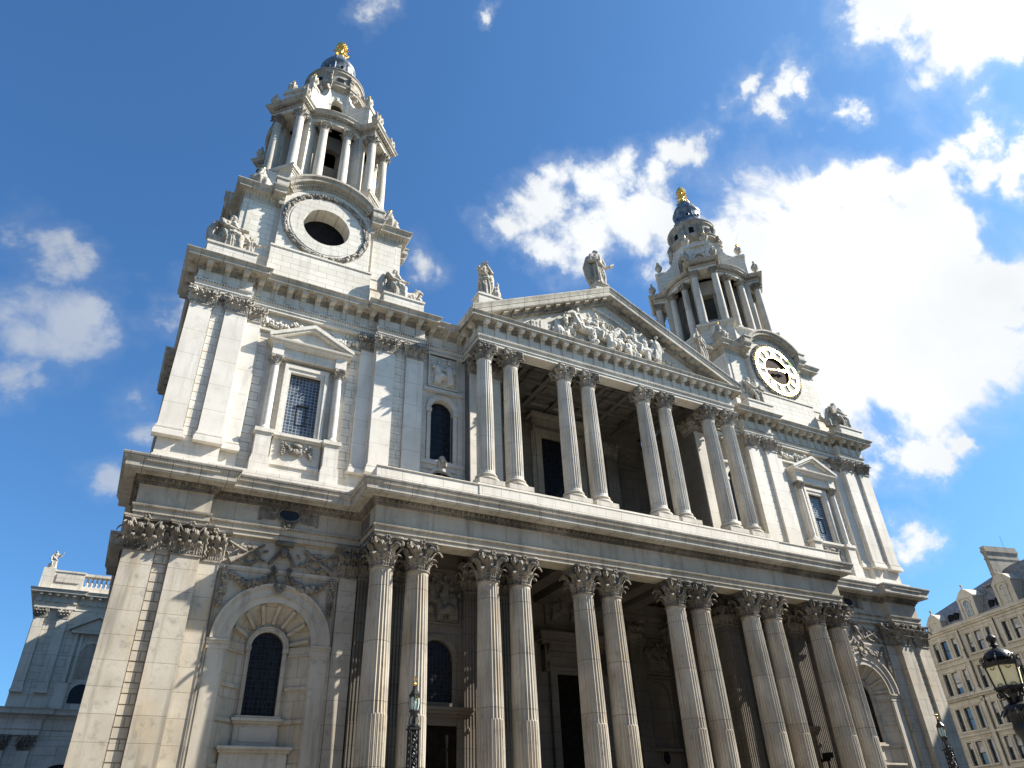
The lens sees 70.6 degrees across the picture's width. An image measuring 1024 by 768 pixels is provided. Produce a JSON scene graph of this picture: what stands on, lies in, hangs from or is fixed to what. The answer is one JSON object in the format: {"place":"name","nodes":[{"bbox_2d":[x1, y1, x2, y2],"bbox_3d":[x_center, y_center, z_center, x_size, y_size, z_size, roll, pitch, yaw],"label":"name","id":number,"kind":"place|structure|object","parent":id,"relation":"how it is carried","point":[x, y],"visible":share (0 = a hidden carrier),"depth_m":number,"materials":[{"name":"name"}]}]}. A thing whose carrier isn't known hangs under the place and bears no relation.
{"place":"outdoors","nodes":[
{"label":"outdoors","id":0,"kind":"place"},
{"bbox_2d":[0,0,1023,705],"label":"sky","id":1,"kind":"structure","parent":0,"point":[867,156],"materials":[{"name":"blue"}]},
{"label":"pavement","id":2,"kind":"structure","parent":0,"visible":0},
{"bbox_2d":[406,676,420,767],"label":"street lamp","id":3,"kind":"object","parent":2,"relation":"on","point":[413,728],"visible":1,"depth_m":27.60,"materials":[{"name":"black metal"}]},
{"bbox_2d":[0,42,969,767],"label":"cathedral","id":4,"kind":"structure","parent":2,"relation":"on","point":[596,524],"depth_m":43.52,"materials":[{"name":"stone"}]},
{"bbox_2d":[47,551,64,567],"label":"statue","id":5,"kind":"object","parent":4,"relation":"on","point":[54,560],"visible":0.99,"depth_m":90.25,"materials":[{"name":"stone"}]},
{"bbox_2d":[205,215,264,250],"bbox_3d":[-16.607,-8.949,43.669,3.400,3.114,1.430,15,-37,-24],"label":"statue","id":6,"kind":"object","parent":4,"relation":"on","point":[231,232],"visible":0.73,"depth_m":43.04,"materials":[{"name":"stone"}]},
{"bbox_2d":[233,627,288,718],"bbox_3d":[-11.467,13.322,33.386,2.020,4.120,0.350,15,-37,-24],"label":"window","id":7,"kind":"structure","parent":4,"relation":"in","point":[265,650],"depth_m":33.41,"materials":[{"name":"black glass"}]},
{"bbox_2d":[258,506,318,528],"bbox_3d":[-11.296,6.734,36.744,3.081,1.329,0.250,15,-37,-24],"label":"oval window","id":8,"kind":"structure","parent":4,"relation":"in","point":[288,517],"depth_m":36.71,"materials":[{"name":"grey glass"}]},
{"bbox_2d":[246,325,354,484],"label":"window","id":9,"kind":"structure","parent":4,"relation":"in","point":[296,442],"depth_m":40.55,"materials":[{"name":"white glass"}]},
{"bbox_2d":[377,269,422,300],"bbox_3d":[-7.356,-6.429,47.768,3.110,2.763,1.269,15,-37,-24],"label":"statue","id":10,"kind":"object","parent":4,"relation":"on","point":[395,283],"visible":0.77,"depth_m":47.19,"materials":[{"name":"stone"}]},
{"bbox_2d":[425,395,458,464],"bbox_3d":[-4.392,2.817,44.495,2.200,4.670,0.600,15,-37,-24],"label":"window","id":11,"kind":"structure","parent":4,"relation":"in","point":[438,418],"depth_m":44.60,"materials":[{"name":"black glass"}]},
{"bbox_2d":[426,634,458,706],"bbox_3d":[-3.843,14.446,36.556,2.360,3.490,0.370,15,-37,-24],"label":"window","id":12,"kind":"structure","parent":4,"relation":"in","point":[439,661],"depth_m":36.74,"materials":[{"name":"black glass"}]},
{"bbox_2d":[425,705,474,767],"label":"door","id":13,"kind":"structure","parent":4,"relation":"in","point":[444,724],"depth_m":34.92,"materials":[{"name":"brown wood"}]},
{"bbox_2d":[477,261,500,297],"bbox_3d":[-1.646,-7.304,51.026,1.961,3.383,1.302,16,-38,-26],"label":"statue","id":14,"kind":"object","parent":4,"relation":"on","point":[485,280],"visible":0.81,"depth_m":50.70,"materials":[{"name":"stone"}]},
{"bbox_2d":[525,401,587,497],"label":"window","id":15,"kind":"structure","parent":4,"relation":"in","point":[547,469],"depth_m":55.09,"materials":[{"name":"black glass"}]},
{"bbox_2d":[533,629,613,767],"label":"door","id":16,"kind":"structure","parent":4,"relation":"in","point":[566,721],"depth_m":45.47,"materials":[{"name":"grey stone"}]},
{"bbox_2d":[582,250,613,286],"bbox_3d":[6.801,-9.030,56.860,2.390,3.845,1.510,18,-39,-28],"label":"statue","id":17,"kind":"object","parent":4,"relation":"on","point":[594,267],"visible":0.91,"depth_m":56.37,"materials":[{"name":"stone"}]},
{"bbox_2d":[661,752,671,766],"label":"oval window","id":18,"kind":"structure","parent":4,"relation":"in","point":[666,756],"depth_m":46.49,"materials":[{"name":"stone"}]},
{"bbox_2d":[691,328,712,359],"bbox_3d":[15.366,-2.930,58.759,1.931,3.392,1.262,18,-39,-28],"label":"statue","id":19,"kind":"object","parent":4,"relation":"on","point":[700,345],"visible":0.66,"depth_m":58.51,"materials":[{"name":"stone"}]},
{"bbox_2d":[726,466,740,520],"bbox_3d":[16.887,8.332,54.227,2.200,4.670,0.600,15,-37,-24],"label":"window","id":20,"kind":"structure","parent":4,"relation":"in","point":[727,468],"depth_m":54.32,"materials":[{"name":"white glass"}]},
{"bbox_2d":[739,377,765,402],"bbox_3d":[19.750,0.537,60.128,2.149,2.822,1.364,15,-37,-24],"label":"statue","id":21,"kind":"object","parent":4,"relation":"on","point":[747,391],"visible":0.73,"depth_m":59.69,"materials":[{"name":"stone"}]},
{"bbox_2d":[808,726,821,767],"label":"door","id":22,"kind":"structure","parent":4,"relation":"in","point":[812,729],"depth_m":45.26,"materials":[{"name":"grey wood"}]},
{"bbox_2d":[786,456,864,576],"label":"window","id":23,"kind":"structure","parent":4,"relation":"in","point":[822,519],"depth_m":57.58,"materials":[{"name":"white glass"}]},
{"bbox_2d":[818,403,851,429],"bbox_3d":[28.452,2.793,64.181,3.061,2.905,1.332,15,-37,-24],"label":"statue","id":24,"kind":"object","parent":4,"relation":"on","point":[832,419],"visible":0.88,"depth_m":63.68,"materials":[{"name":"stone"}]},
{"bbox_2d":[842,595,863,610],"bbox_3d":[24.765,16.080,53.236,3.081,1.329,0.250,15,-37,-24],"label":"oval window","id":25,"kind":"structure","parent":4,"relation":"in","point":[850,603],"depth_m":53.41,"materials":[{"name":"grey glass"}]},
{"bbox_2d":[861,681,889,743],"bbox_3d":[24.594,22.668,49.878,2.020,4.120,0.350,15,-37,-24],"label":"window","id":26,"kind":"structure","parent":4,"relation":"in","point":[870,696],"depth_m":50.22,"materials":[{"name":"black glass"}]},
{"bbox_2d":[935,714,958,767],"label":"street lamp","id":27,"kind":"object","parent":2,"relation":"on","point":[942,733],"visible":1,"depth_m":40.66,"materials":[{"name":"black metal"}]},
{"bbox_2d":[979,628,1023,745],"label":"street lamp","id":28,"kind":"object","parent":2,"relation":"on","point":[1001,667],"visible":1,"depth_m":14.10,"materials":[{"name":"black metal"}]},
{"label":"ground","id":29,"kind":"structure","parent":0,"visible":0},
{"bbox_2d":[926,536,1023,767],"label":"office building","id":30,"kind":"structure","parent":29,"relation":"on","point":[959,644],"depth_m":78.28,"materials":[{"name":"stone"}]},
{"bbox_2d":[934,645,941,662],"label":"window","id":31,"kind":"structure","parent":30,"relation":"in","point":[937,651],"depth_m":83.53,"materials":[{"name":"black glass"}]},
{"bbox_2d":[941,641,951,659],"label":"window","id":32,"kind":"structure","parent":30,"relation":"in","point":[944,644],"depth_m":82.50,"materials":[{"name":"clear glass"}]},
{"bbox_2d":[945,675,953,695],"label":"window","id":33,"kind":"structure","parent":30,"relation":"in","point":[946,677],"depth_m":81.62,"materials":[{"name":"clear glass"}]},
{"bbox_2d":[952,638,960,656],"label":"window","id":34,"kind":"structure","parent":30,"relation":"in","point":[954,642],"depth_m":81.38,"materials":[{"name":"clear glass"}]},
{"bbox_2d":[952,672,963,693],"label":"window","id":35,"kind":"structure","parent":30,"relation":"in","point":[955,675],"depth_m":80.57,"materials":[{"name":"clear glass"}]},
{"bbox_2d":[957,710,965,731],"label":"window","id":36,"kind":"structure","parent":30,"relation":"in","point":[959,714],"depth_m":79.61,"materials":[{"name":"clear glass"}]},
{"bbox_2d":[963,669,972,690],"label":"window","id":37,"kind":"structure","parent":30,"relation":"in","point":[965,672],"depth_m":79.43,"materials":[{"name":"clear glass"}]},
{"bbox_2d":[965,707,976,729],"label":"window","id":38,"kind":"structure","parent":30,"relation":"in","point":[970,717],"depth_m":78.57,"materials":[{"name":"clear glass"}]},
{"bbox_2d":[967,634,975,651],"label":"window","id":39,"kind":"structure","parent":30,"relation":"in","point":[968,635],"depth_m":79.62,"materials":[{"name":"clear glass"}]},
{"bbox_2d":[968,743,978,765],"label":"window","id":40,"kind":"structure","parent":30,"relation":"in","point":[970,746],"depth_m":77.75,"materials":[{"name":"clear glass"}]},
{"bbox_2d":[975,630,986,649],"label":"window","id":41,"kind":"structure","parent":30,"relation":"in","point":[979,636],"depth_m":78.59,"materials":[{"name":"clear glass"}]},
{"bbox_2d":[976,705,986,727],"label":"window","id":42,"kind":"structure","parent":30,"relation":"in","point":[978,708],"depth_m":77.41,"materials":[{"name":"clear glass"}]},
{"bbox_2d":[976,741,989,764],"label":"window","id":43,"kind":"structure","parent":30,"relation":"in","point":[980,745],"depth_m":76.73,"materials":[{"name":"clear glass"}]},
{"bbox_2d":[979,665,988,686],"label":"window","id":44,"kind":"structure","parent":30,"relation":"in","point":[980,667],"depth_m":77.67,"materials":[{"name":"grey glass"}]},
{"bbox_2d":[988,739,998,762],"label":"window","id":45,"kind":"structure","parent":30,"relation":"in","point":[990,741],"depth_m":75.58,"materials":[{"name":"black glass"}]},
{"bbox_2d":[992,701,1002,724],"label":"window","id":46,"kind":"structure","parent":30,"relation":"in","point":[994,704],"depth_m":75.72,"materials":[{"name":"grey glass"}]},
{"bbox_2d":[1001,700,1010,722],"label":"window","id":47,"kind":"structure","parent":30,"relation":"in","point":[1004,703],"depth_m":75.03,"materials":[{"name":"grey glass"}]},
{"bbox_2d":[1003,621,1012,640],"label":"window","id":48,"kind":"structure","parent":30,"relation":"in","point":[1004,623],"depth_m":75.73,"materials":[{"name":"black glass"}]},
{"bbox_2d":[1005,736,1016,759],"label":"window","id":49,"kind":"structure","parent":30,"relation":"in","point":[1007,738],"depth_m":73.84,"materials":[{"name":"grey glass"}]},
{"bbox_2d":[1011,617,1023,637],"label":"window","id":50,"kind":"structure","parent":30,"relation":"in","point":[1019,630],"depth_m":74.71,"materials":[{"name":"white glass"}]},
{"bbox_2d":[1014,735,1023,758],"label":"window","id":51,"kind":"structure","parent":30,"relation":"in","point":[1018,740],"depth_m":72.97,"materials":[{"name":"grey glass"}]},
{"bbox_2d":[1016,654,1023,673],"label":"window","id":52,"kind":"structure","parent":30,"relation":"in","point":[1022,666],"depth_m":73.93,"materials":[{"name":"grey glass"}]}
]}

